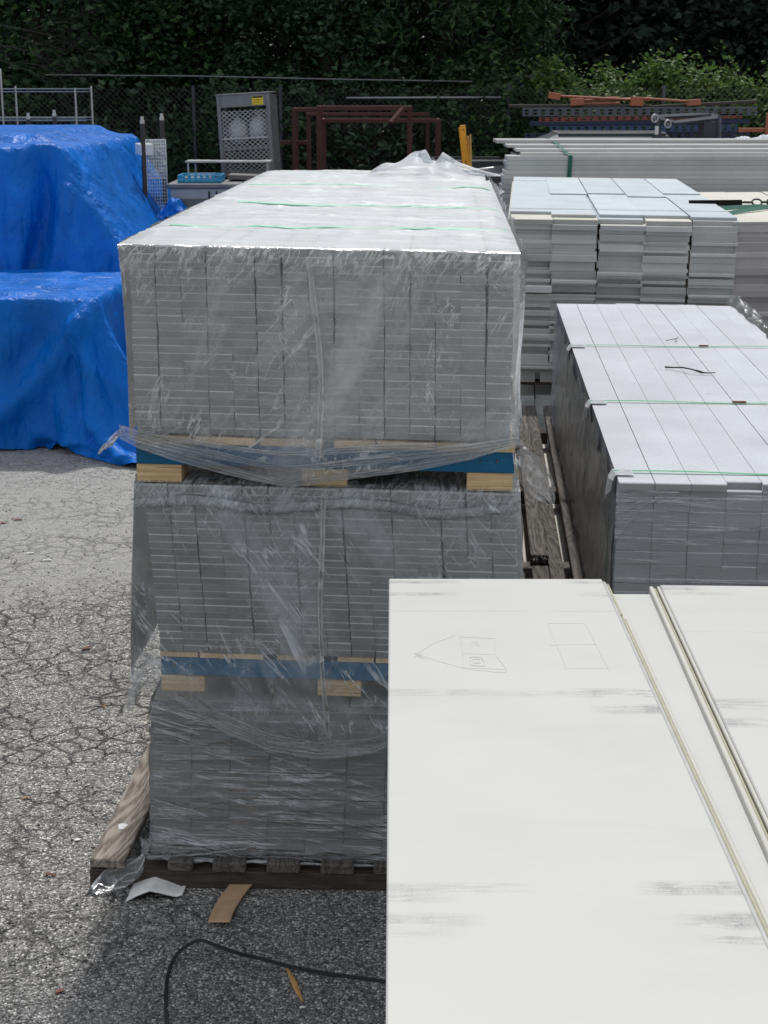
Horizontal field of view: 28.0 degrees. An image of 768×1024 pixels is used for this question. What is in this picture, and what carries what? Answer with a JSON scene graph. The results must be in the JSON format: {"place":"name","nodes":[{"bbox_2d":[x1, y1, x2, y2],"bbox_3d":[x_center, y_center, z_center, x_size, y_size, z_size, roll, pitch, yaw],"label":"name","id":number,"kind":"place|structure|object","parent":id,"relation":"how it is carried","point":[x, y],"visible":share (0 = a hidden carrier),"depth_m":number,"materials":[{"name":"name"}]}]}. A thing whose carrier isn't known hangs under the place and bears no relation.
{"place":"outdoors","nodes":[
{"label":"outdoors","id":0,"kind":"place"},
{"bbox_2d":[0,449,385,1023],"bbox_3d":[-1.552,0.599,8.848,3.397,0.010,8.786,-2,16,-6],"label":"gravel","id":1,"kind":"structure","parent":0,"point":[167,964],"depth_m":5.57,"materials":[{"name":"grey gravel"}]},
{"bbox_2d":[0,154,390,1023],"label":"ground","id":2,"kind":"structure","parent":0,"point":[50,506],"depth_m":6.24,"materials":[{"name":"grey asphalt"}]},
{"bbox_2d":[26,113,30,124],"bbox_3d":[-4.389,-3.664,19.325,0.050,2.606,0.052,0,16,0],"label":"capped post","id":3,"kind":"object","parent":2,"relation":"on","point":[28,120],"visible":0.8,"depth_m":18.98,"materials":[{"name":"grey metal"}]},
{"bbox_2d":[0,1,84,123],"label":"tree","id":4,"kind":"object","parent":2,"relation":"on","point":[51,7],"visible":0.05,"depth_m":32.40,"materials":[{"name":"green plant"}]},
{"bbox_2d":[0,68,93,124],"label":"wire shelving","id":5,"kind":"object","parent":2,"relation":"on","point":[17,117],"visible":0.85,"depth_m":19.86,"materials":[{"name":"metal"}]},
{"bbox_2d":[43,872,56,875],"bbox_3d":[-1.291,1.399,5.948,0.050,0.007,0.015,3,16,11],"label":"dry leaf","id":6,"kind":"object","parent":2,"relation":"on","point":[50,873],"visible":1,"depth_m":5.95,"materials":[{"name":"brown plant"}]},
{"bbox_2d":[0,47,103,124],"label":"dark bush","id":7,"kind":"object","parent":2,"relation":"on","point":[27,99],"visible":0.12,"depth_m":23.44,"materials":[{"name":"green plant"}]},
{"bbox_2d":[52,110,56,124],"bbox_3d":[-4.067,-3.682,19.320,0.049,2.642,0.052,0,16,0],"label":"capped post","id":8,"kind":"object","parent":2,"relation":"on","point":[54,118],"visible":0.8,"depth_m":18.97,"materials":[{"name":"grey metal"}]},
{"bbox_2d":[0,269,137,464],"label":"blue tarp","id":9,"kind":"object","parent":2,"relation":"on","point":[63,367],"visible":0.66,"depth_m":12.68,"materials":[{"name":"blue plastic"}]},
{"bbox_2d":[0,125,170,271],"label":"blue tarp","id":10,"kind":"object","parent":2,"relation":"on","point":[73,197],"visible":0.4,"depth_m":14.56,"materials":[{"name":"blue plastic"}]},
{"bbox_2d":[158,197,187,217],"bbox_3d":[-2.259,-3.295,16.625,0.340,0.203,0.300,0,16,0],"label":"tarp bundle","id":11,"kind":"object","parent":10,"relation":"on","point":[173,206],"visible":0.79,"depth_m":16.54,"materials":[{"name":"blue plastic"}]},
{"bbox_2d":[0,0,224,163],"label":"leafy tree","id":12,"kind":"object","parent":2,"relation":"on","point":[39,12],"visible":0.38,"depth_m":23.96,"materials":[{"name":"green plant"}]},
{"bbox_2d":[17,48,259,182],"bbox_3d":[-3.984,-5.303,23.595,4.202,3.480,2.894,0,16,0],"label":"dark bush","id":13,"kind":"object","parent":2,"relation":"on","point":[170,141],"visible":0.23,"depth_m":23.32,"materials":[{"name":"green plant"}]},
{"bbox_2d":[0,3,111,123],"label":"bare branch","id":14,"kind":"object","parent":13,"relation":"attached to","point":[41,43],"visible":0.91,"depth_m":22.07,"materials":[{"name":"grey plant"}]},
{"bbox_2d":[0,0,277,174],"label":"tree","id":15,"kind":"object","parent":2,"relation":"on","point":[67,8],"visible":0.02,"depth_m":31.30,"materials":[{"name":"green plant"}]},
{"bbox_2d":[140,116,147,197],"bbox_3d":[-2.620,-3.024,17.012,0.049,2.611,0.052,0,16,0],"label":"capped post","id":16,"kind":"object","parent":2,"relation":"on","point":[143,156],"visible":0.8,"depth_m":16.76,"materials":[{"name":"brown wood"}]},
{"bbox_2d":[135,139,168,217],"bbox_3d":[-2.536,-3.050,17.194,0.351,2.164,0.310,-6,16,-19],"label":"wire grid screen","id":17,"kind":"object","parent":2,"relation":"on","point":[149,147],"visible":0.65,"depth_m":17.11,"materials":[{"name":"white metal"}]},
{"bbox_2d":[126,877,185,901],"bbox_3d":[-0.854,1.407,5.847,0.201,0.043,0.250,1,16,4],"label":"crumpled card","id":18,"kind":"object","parent":2,"relation":"on","point":[159,885],"visible":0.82,"depth_m":5.80,"materials":[{"name":"white paper"}]},
{"bbox_2d":[159,113,166,203],"bbox_3d":[-2.520,-3.247,17.780,0.050,2.629,0.052,0,16,0],"label":"capped post","id":19,"kind":"object","parent":2,"relation":"on","point":[162,133],"visible":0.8,"depth_m":17.50,"materials":[{"name":"grey metal"}]},
{"bbox_2d":[20,0,378,181],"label":"leafy tree","id":20,"kind":"object","parent":2,"relation":"on","point":[161,64],"visible":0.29,"depth_m":24.65,"materials":[{"name":"green plant"}]},
{"bbox_2d":[167,173,261,206],"bbox_3d":[-1.740,-2.926,17.973,1.228,1.908,2.200,0,16,0],"label":"steel table","id":21,"kind":"object","parent":2,"relation":"on","point":[190,194],"visible":0.19,"depth_m":16.73,"materials":[{"name":"grey metal"}]},
{"bbox_2d":[181,199,207,206],"bbox_3d":[-2.064,-3.234,16.789,0.420,0.360,0.013,0,16,0],"label":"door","id":22,"kind":"structure","parent":21,"relation":"in","point":[188,202],"depth_m":16.74,"materials":[{"name":"metal"}]},
{"bbox_2d":[177,173,224,182],"bbox_3d":[-2.013,-3.686,16.979,0.475,0.082,0.400,0,16,1],"label":"plastic crate","id":23,"kind":"object","parent":21,"relation":"on","point":[181,178],"visible":1,"depth_m":16.80,"materials":[{"name":"blue plastic"}]},
{"bbox_2d":[185,160,272,174],"bbox_3d":[-1.774,-3.936,17.666,0.971,0.199,0.350,0,16,0],"label":"steel shelf","id":24,"kind":"object","parent":21,"relation":"on","point":[267,162],"visible":0.73,"depth_m":17.48,"materials":[{"name":"grey metal"}]},
{"bbox_2d":[214,172,259,176],"bbox_3d":[-1.494,-3.867,17.686,0.880,0.060,0.350,0,16,0],"label":"cardboard sheet","id":25,"kind":"object","parent":21,"relation":"on","point":[227,174],"visible":0.26,"depth_m":17.76,"materials":[{"name":"brown cardboard"}]},
{"bbox_2d":[228,173,258,179],"bbox_3d":[-1.469,-3.755,17.250,0.531,0.068,0.350,0,16,0],"label":"cardboard sheet","id":26,"kind":"object","parent":21,"relation":"on","point":[239,176],"visible":0.5,"depth_m":17.08,"materials":[{"name":"cardboard"}]},
{"bbox_2d":[208,884,251,922],"bbox_3d":[-0.575,1.452,5.727,0.099,0.019,0.306,3,16,11],"label":"cardboard strip","id":27,"kind":"object","parent":2,"relation":"on","point":[228,901],"visible":1,"depth_m":5.73,"materials":[{"name":"brown cardboard"}]},
{"bbox_2d":[90,848,386,890],"bbox_3d":[-0.258,0.801,7.923,1.620,0.115,4.362,1,16,1],"label":"timber skid","id":28,"kind":"object","parent":2,"relation":"on","point":[276,872],"visible":0.18,"depth_m":5.84,"materials":[{"name":"brown wood"}]},
{"bbox_2d":[90,740,150,867],"bbox_3d":[-0.991,1.082,6.756,0.135,0.040,1.900,1,16,3],"label":"weathered plank","id":29,"kind":"object","parent":28,"relation":"on","point":[115,846],"visible":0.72,"depth_m":6.12,"materials":[{"name":"brown wood"}]},
{"bbox_2d":[91,676,387,893],"bbox_3d":[-0.230,0.492,7.843,1.562,0.742,4.552,2,16,2],"label":"board bundle","id":30,"kind":"object","parent":28,"relation":"on","point":[215,787],"visible":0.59,"depth_m":5.78,"materials":[{"name":"grey plastic"}]},
{"bbox_2d":[160,649,387,696],"bbox_3d":[-0.079,0.027,7.712,1.318,0.158,4.319,2,16,2],"label":"wooden pallet","id":31,"kind":"object","parent":30,"relation":"on","point":[198,672],"visible":0.17,"depth_m":5.65,"materials":[{"name":"blue paint"}]},
{"bbox_2d":[130,428,522,755],"bbox_3d":[-0.135,-0.181,7.665,1.501,1.036,4.464,2,16,2],"label":"board bundle","id":32,"kind":"object","parent":31,"relation":"on","point":[232,559],"visible":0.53,"depth_m":5.52,"materials":[{"name":"plastic"}]},
{"bbox_2d":[135,412,514,491],"bbox_3d":[-0.125,-0.746,7.491,1.338,0.170,4.320,2,16,2],"label":"wooden pallet","id":33,"kind":"object","parent":32,"relation":"on","point":[493,471],"visible":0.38,"depth_m":5.42,"materials":[{"name":"blue paint"}]},
{"bbox_2d":[98,150,554,504],"bbox_3d":[-0.105,-1.142,7.457,1.616,1.041,4.558,2,16,2],"label":"board bundle","id":34,"kind":"object","parent":33,"relation":"on","point":[378,302],"visible":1,"depth_m":5.34,"materials":[{"name":"plastic"}]},
{"bbox_2d":[215,91,280,172],"bbox_3d":[-1.605,-4.508,18.298,0.640,0.953,0.512,-1,12,7],"label":"cylinder cage","id":35,"kind":"object","parent":2,"relation":"on","point":[268,99],"visible":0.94,"depth_m":18.08,"materials":[{"name":"metal"}]},
{"bbox_2d":[227,115,246,143],"bbox_3d":[-1.745,-4.543,18.284,0.240,0.337,0.240,0,16,0],"label":"gas cylinder","id":36,"kind":"object","parent":35,"relation":"in","point":[235,130],"visible":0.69,"depth_m":18.20,"materials":[{"name":"grey metal"}]},
{"bbox_2d":[249,111,267,139],"bbox_3d":[-1.478,-4.579,18.245,0.240,0.337,0.240,0,16,0],"label":"gas cylinder","id":37,"kind":"object","parent":35,"relation":"in","point":[259,126],"visible":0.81,"depth_m":18.16,"materials":[{"name":"grey metal"}]},
{"bbox_2d":[145,57,375,180],"bbox_3d":[-2.109,-5.243,23.651,4.054,3.354,2.940,0,16,0],"label":"dark bush","id":38,"kind":"object","parent":2,"relation":"on","point":[232,83],"visible":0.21,"depth_m":23.29,"materials":[{"name":"green plant"}]},
{"bbox_2d":[125,0,414,169],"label":"tree","id":39,"kind":"object","parent":2,"relation":"on","point":[342,59],"visible":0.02,"depth_m":31.89,"materials":[{"name":"green plant"}]},
{"bbox_2d":[164,939,385,1023],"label":"strapping band","id":40,"kind":"object","parent":2,"relation":"on","point":[216,945],"visible":0.84,"depth_m":5.30,"materials":[{"name":"black plastic"}]},
{"bbox_2d":[286,968,302,1001],"bbox_3d":[-0.306,1.602,5.234,0.018,0.019,0.228,-4,16,-15],"label":"wood splinter","id":41,"kind":"object","parent":2,"relation":"on","point":[295,985],"visible":1,"depth_m":5.22,"materials":[{"name":"brown wood"}]},
{"bbox_2d":[279,107,316,169],"bbox_3d":[-1.138,-4.040,20.590,0.619,2.651,0.640,0,16,0],"label":"steel trestle","id":42,"kind":"object","parent":2,"relation":"on","point":[295,142],"visible":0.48,"depth_m":20.10,"materials":[{"name":"brown metal"}]},
{"bbox_2d":[170,0,469,170],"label":"leafy tree","id":43,"kind":"object","parent":2,"relation":"on","point":[324,48],"visible":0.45,"depth_m":24.12,"materials":[{"name":"green plant"}]},
{"bbox_2d":[230,38,472,170],"bbox_3d":[-0.252,-5.347,23.481,4.422,3.628,3.340,0,16,0],"label":"dark bush","id":44,"kind":"object","parent":2,"relation":"on","point":[364,155],"visible":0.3,"depth_m":23.06,"materials":[{"name":"green plant"}]},
{"bbox_2d":[316,105,411,169],"bbox_3d":[-0.246,-3.830,19.769,1.201,2.687,0.544,0,16,0],"label":"steel trestle","id":45,"kind":"object","parent":2,"relation":"on","point":[321,108],"visible":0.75,"depth_m":19.20,"materials":[{"name":"brown metal"}]},
{"bbox_2d":[306,112,429,169],"bbox_3d":[-0.220,-4.306,21.706,1.700,2.567,0.532,0,16,0],"label":"steel trestle","id":46,"kind":"object","parent":2,"relation":"on","point":[308,125],"visible":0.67,"depth_m":21.17,"materials":[{"name":"brown metal"}]},
{"bbox_2d":[322,118,440,169],"bbox_3d":[-0.046,-4.064,20.947,1.592,2.507,0.740,0,16,0],"label":"steel trestle","id":47,"kind":"object","parent":2,"relation":"on","point":[437,121],"visible":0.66,"depth_m":20.28,"materials":[{"name":"brown metal"}]},
{"bbox_2d":[0,74,767,179],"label":"chain link fence","id":48,"kind":"object","parent":2,"relation":"on","point":[280,110],"visible":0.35,"depth_m":22.82,"materials":[{"name":"metal"}]},
{"bbox_2d":[280,1,560,147],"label":"tree","id":49,"kind":"object","parent":2,"relation":"on","point":[413,46],"visible":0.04,"depth_m":32.24,"materials":[{"name":"green plant"}]},
{"bbox_2d":[268,0,581,165],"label":"leafy tree","id":50,"kind":"object","parent":2,"relation":"on","point":[515,19],"visible":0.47,"depth_m":23.91,"materials":[{"name":"green plant"}]},
{"bbox_2d":[459,127,462,162],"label":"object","id":51,"kind":"object","parent":2,"relation":"on","point":[460,144],"visible":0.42,"depth_m":16.88,"materials":[{"name":"paint"}]},
{"bbox_2d":[460,125,468,164],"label":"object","id":52,"kind":"object","parent":2,"relation":"on","point":[464,144],"visible":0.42,"depth_m":16.82,"materials":[{"name":"paint"}]},
{"bbox_2d":[467,136,469,165],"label":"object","id":53,"kind":"object","parent":2,"relation":"on","point":[468,149],"visible":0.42,"depth_m":16.95,"materials":[{"name":"paint"}]},
{"bbox_2d":[470,134,471,166],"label":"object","id":54,"kind":"object","parent":2,"relation":"on","point":[470,152],"visible":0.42,"depth_m":16.80,"materials":[{"name":"paint"}]},
{"bbox_2d":[362,27,587,162],"bbox_3d":[1.636,-5.410,23.415,3.957,3.785,3.038,-7,17,-23],"label":"dark bush","id":55,"kind":"object","parent":2,"relation":"on","point":[499,132],"visible":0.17,"depth_m":22.91,"materials":[{"name":"green plant"}]},
{"bbox_2d":[510,372,553,438],"bbox_3d":[1.758,-1.000,12.983,1.542,0.749,4.159,1,16,5],"label":"board bundle","id":56,"kind":"object","parent":2,"relation":"on","point":[539,397],"visible":0.01,"depth_m":11.01,"materials":[{"name":"grey"}]},
{"bbox_2d":[511,369,554,384],"bbox_3d":[1.808,-1.486,12.778,1.630,0.128,4.110,1,16,5],"label":"wooden pallet","id":57,"kind":"object","parent":56,"relation":"on","point":[527,376],"visible":0.06,"depth_m":10.86,"materials":[{"name":"beige wood"}]},
{"bbox_2d":[508,177,738,368],"bbox_3d":[1.821,-2.105,12.784,1.572,1.070,4.634,2,16,5],"label":"board bundle","id":58,"kind":"object","parent":57,"relation":"on","point":[623,241],"visible":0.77,"depth_m":10.61,"materials":[{"name":"grey"}]},
{"bbox_2d":[515,439,568,561],"bbox_3d":[0.795,0.419,8.198,0.343,0.699,4.207,1,16,3],"label":"board bundle","id":59,"kind":"object","parent":2,"relation":"on","point":[557,514],"visible":0.04,"depth_m":8.28,"materials":[{"name":"beige"}]},
{"bbox_2d":[513,405,588,578],"bbox_3d":[0.805,-0.012,8.194,0.415,0.192,4.629,1,16,4],"label":"weathered pallet","id":60,"kind":"object","parent":59,"relation":"on","point":[546,562],"visible":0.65,"depth_m":7.86,"materials":[{"name":"brown wood"}]},
{"bbox_2d":[475,48,618,156],"bbox_3d":[2.591,-5.335,23.702,2.633,3.485,2.096,0,16,0],"label":"vine mound","id":61,"kind":"object","parent":2,"relation":"on","point":[566,79],"visible":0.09,"depth_m":23.34,"materials":[{"name":"green plant"}]},
{"bbox_2d":[394,0,753,137],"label":"tree","id":62,"kind":"object","parent":2,"relation":"on","point":[643,32],"visible":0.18,"depth_m":30.50,"materials":[{"name":"green plant"}]},
{"bbox_2d":[557,54,675,136],"bbox_3d":[3.595,-5.312,23.787,2.320,3.393,2.150,3,16,11],"label":"vine mound","id":63,"kind":"object","parent":2,"relation":"on","point":[606,78],"visible":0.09,"depth_m":23.29,"materials":[{"name":"green plant"}]},
{"bbox_2d":[493,138,767,213],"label":"board bundle","id":64,"kind":"object","parent":2,"relation":"on","point":[718,164],"visible":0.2,"depth_m":15.10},
{"bbox_2d":[554,0,767,118],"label":"tree","id":65,"kind":"object","parent":2,"relation":"on","point":[739,15],"visible":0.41,"depth_m":30.97,"materials":[{"name":"green plant"}]},
{"bbox_2d":[619,38,746,136],"bbox_3d":[4.494,-5.420,23.730,2.247,3.631,2.168,7,17,24],"label":"vine mound","id":66,"kind":"object","parent":2,"relation":"on","point":[658,76],"visible":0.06,"depth_m":23.24,"materials":[{"name":"green plant"}]},
{"bbox_2d":[665,0,767,86],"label":"tree","id":67,"kind":"object","parent":2,"relation":"on","point":[754,53],"visible":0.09,"depth_m":32.51,"materials":[{"name":"green plant"}]},
{"bbox_2d":[679,66,767,137],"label":"vine mound","id":68,"kind":"object","parent":2,"relation":"on","point":[735,92],"visible":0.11,"depth_m":23.24,"materials":[{"name":"green plant"}]},
{"bbox_2d":[718,55,744,93],"bbox_3d":[5.249,-6.604,23.282,0.406,0.587,0.199,2,16,8],"label":"vine shoot","id":69,"kind":"object","parent":68,"relation":"attached to","point":[726,69],"visible":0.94,"depth_m":23.24,"materials":[{"name":"green plant"}]},
{"bbox_2d":[689,192,767,323],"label":"board bundle","id":70,"kind":"object","parent":2,"relation":"on","point":[749,210],"visible":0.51,"depth_m":10.59,"materials":[{"name":"beige"}]},
{"bbox_2d":[736,60,767,136],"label":"vine mound","id":71,"kind":"object","parent":2,"relation":"on","point":[763,110],"visible":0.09,"depth_m":23.32,"materials":[{"name":"green plant"}]},
{"bbox_2d":[738,113,767,134],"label":"orange trestle","id":72,"kind":"object","parent":2,"relation":"on","point":[765,129],"visible":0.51,"depth_m":18.83,"materials":[{"name":"paint"}]},
{"bbox_3d":[3.263,-3.737,20.644,2.520,2.039,0.620,0,16,0],"label":"timber crib","id":73,"kind":"object","parent":2,"relation":"on","visible":0},
{"bbox_3d":[3.414,-4.814,20.090,2.830,0.091,0.090,0,16,0],"label":"rack beam","id":74,"kind":"object","parent":73,"relation":"on","visible":0},
{"bbox_2d":[524,131,749,137],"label":"rack beam","id":75,"kind":"structure","parent":74,"relation":"on","point":[691,134],"depth_m":20.02,"materials":[{"name":"metal"}]},
{"bbox_2d":[549,124,736,132],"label":"rack beam","id":76,"kind":"structure","parent":75,"relation":"on","point":[688,128],"depth_m":20.00,"materials":[{"name":"metal"}]},
{"bbox_2d":[529,119,749,125],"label":"rack beam","id":77,"kind":"structure","parent":76,"relation":"on","point":[647,122],"depth_m":19.98,"materials":[{"name":"metal"}]},
{"bbox_2d":[538,113,741,121],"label":"rack beam","id":78,"kind":"structure","parent":77,"relation":"on","point":[595,118],"depth_m":19.96,"materials":[{"name":"metal"}]},
{"bbox_2d":[522,107,756,115],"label":"rack beam","id":79,"kind":"structure","parent":78,"relation":"on","point":[614,111],"depth_m":19.94,"materials":[{"name":"grey metal"}]},
{"bbox_2d":[548,92,560,99],"bbox_3d":[2.209,-5.397,19.964,0.156,0.084,0.100,8,15,-2],"label":"orange bracket","id":80,"kind":"object","parent":79,"relation":"on","point":[553,95],"visible":1,"depth_m":19.92,"materials":[{"name":"metal"}]},
{"bbox_2d":[570,98,583,105],"bbox_3d":[2.502,-5.324,19.984,0.175,0.091,0.100,-3,16,1],"label":"orange bracket","id":81,"kind":"object","parent":79,"relation":"on","point":[576,101],"visible":1,"depth_m":19.94,"materials":[{"name":"metal"}]},
{"bbox_2d":[584,99,599,101],"bbox_3d":[2.951,-5.385,20.092,0.804,0.056,0.032,-2,16,-7],"label":"orange rod","id":82,"kind":"object","parent":81,"relation":"attached to","point":[586,100],"visible":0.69,"depth_m":20.05,"materials":[{"name":"paint"}]},
{"bbox_2d":[509,104,649,107],"bbox_3d":[2.549,-5.307,20.114,1.820,0.039,0.200,0,16,0],"label":"long plank","id":83,"kind":"object","parent":79,"relation":"on","point":[566,105],"visible":0.92,"depth_m":20.02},
{"bbox_2d":[584,102,619,103],"bbox_3d":[2.782,-5.324,20.057,0.587,0.045,0.032,0,16,0],"label":"orange rod","id":84,"kind":"object","parent":83,"relation":"on","point":[602,103],"visible":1,"depth_m":20.04,"materials":[{"name":"paint"}]},
{"bbox_2d":[600,99,649,101],"bbox_3d":[3.147,-5.379,20.093,0.676,0.046,0.032,-2,16,-8],"label":"orange rod","id":85,"kind":"object","parent":83,"relation":"on","point":[621,100],"visible":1,"depth_m":20.06,"materials":[{"name":"paint"}]},
{"bbox_2d":[625,100,756,109],"bbox_3d":[4.014,-5.345,20.207,1.729,0.041,0.200,-3,16,1],"label":"long plank","id":86,"kind":"object","parent":83,"relation":"on","point":[717,103],"visible":0.7,"depth_m":20.11,"materials":[{"name":"brown wood"}]},
{"bbox_2d":[630,97,643,105],"bbox_3d":[3.280,-5.330,19.983,0.162,0.117,0.100,2,16,-1],"label":"orange bracket","id":87,"kind":"object","parent":79,"relation":"on","point":[636,101],"visible":1,"depth_m":19.93,"materials":[{"name":"metal"}]},
{"bbox_2d":[561,95,630,100],"bbox_3d":[2.780,-5.390,20.038,1.045,0.082,0.032,0,16,0],"label":"orange rod","id":88,"kind":"object","parent":87,"relation":"attached to","point":[592,97],"visible":1,"depth_m":20.03,"materials":[{"name":"paint"}]},
{"bbox_2d":[644,97,686,102],"bbox_3d":[3.676,-5.366,20.045,0.754,0.082,0.032,0,16,0],"label":"orange rod","id":89,"kind":"object","parent":87,"relation":"attached to","point":[662,99],"visible":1,"depth_m":20.03,"materials":[{"name":"paint"}]},
{"bbox_2d":[687,99,700,105],"bbox_3d":[4.020,-5.318,19.986,0.175,0.078,0.100,-4,16,1],"label":"orange bracket","id":90,"kind":"object","parent":79,"relation":"on","point":[693,102],"visible":1,"depth_m":19.94,"materials":[{"name":"metal"}]},
{"bbox_2d":[389,108,404,123],"bbox_3d":[0.160,-4.876,18.936,0.247,0.040,0.080,-52,35,-12],"label":"loose plank","id":91,"kind":"object","parent":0,"point":[396,116],"visible":1,"depth_m":18.91,"materials":[{"name":"brown wood"}]},
{"bbox_2d":[431,157,503,172],"bbox_3d":[1.030,-3.368,19.262,0.895,2.068,0.940,0,16,0],"label":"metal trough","id":92,"kind":"object","parent":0,"point":[480,162],"visible":0.07,"depth_m":18.56,"materials":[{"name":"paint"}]},
{"bbox_2d":[477,166,504,172],"bbox_3d":[1.239,-3.577,16.027,1.193,0.108,0.060,-14,21,-40],"label":"white pipe","id":93,"kind":"object","parent":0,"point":[494,169],"visible":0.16,"depth_m":15.91,"materials":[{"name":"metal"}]},
{"bbox_2d":[488,173,500,185],"bbox_3d":[1.300,-2.905,17.802,0.640,1.958,0.740,0,16,0],"label":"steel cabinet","id":94,"kind":"object","parent":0,"point":[496,180],"depth_m":17.23,"materials":[{"name":"grey metal"}]},
{"bbox_2d":[537,131,670,137],"bbox_3d":[2.501,-3.164,17.855,1.530,2.430,0.900,0,16,0],"label":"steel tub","id":95,"kind":"object","parent":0,"point":[601,134],"visible":0.23,"depth_m":17.20,"materials":[{"name":"grey metal"}]},
{"bbox_2d":[550,295,767,593],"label":"board bundle","id":96,"kind":"object","parent":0,"point":[665,470],"visible":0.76,"depth_m":6.44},
{"bbox_2d":[665,366,715,373],"bbox_3d":[1.489,-0.699,7.532,0.268,0.019,0.064,13,20,39],"label":"twig","id":97,"kind":"object","parent":96,"relation":"on","point":[699,371],"visible":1,"depth_m":7.49,"materials":[{"name":"wood"}]},
{"bbox_2d":[651,113,721,137],"bbox_3d":[3.313,-4.247,17.060,0.800,0.335,0.503,0,16,0],"label":"hand cart","id":98,"kind":"object","parent":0,"point":[709,125],"visible":0.99,"depth_m":16.87,"materials":[{"name":"grey paint"}]},
{"bbox_2d":[736,135,767,137],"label":"white cover","id":99,"kind":"object","parent":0,"point":[763,136],"visible":0.11,"depth_m":17.22,"materials":[{"name":"plastic"}]},
{"bbox_3d":[0.709,1.356,3.269,1.400,1.532,2.900,0,16,0],"label":"panel stack","id":100,"kind":"object","parent":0,"visible":0},
{"bbox_2d":[613,594,767,914],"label":"insulated panel","id":101,"kind":"object","parent":100,"relation":"on","point":[640,612],"visible":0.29,"depth_m":3.48,"materials":[{"name":"white metal"}]},
{"bbox_2d":[386,579,767,1023],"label":"insulated panel","id":102,"kind":"object","parent":101,"relation":"on","point":[561,848],"visible":1,"depth_m":2.92,"materials":[{"name":"metal"}]},
{"bbox_2d":[649,585,767,860],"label":"insulated panel","id":103,"kind":"object","parent":101,"relation":"on","point":[718,636],"visible":1,"depth_m":3.81,"materials":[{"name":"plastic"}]}
]}

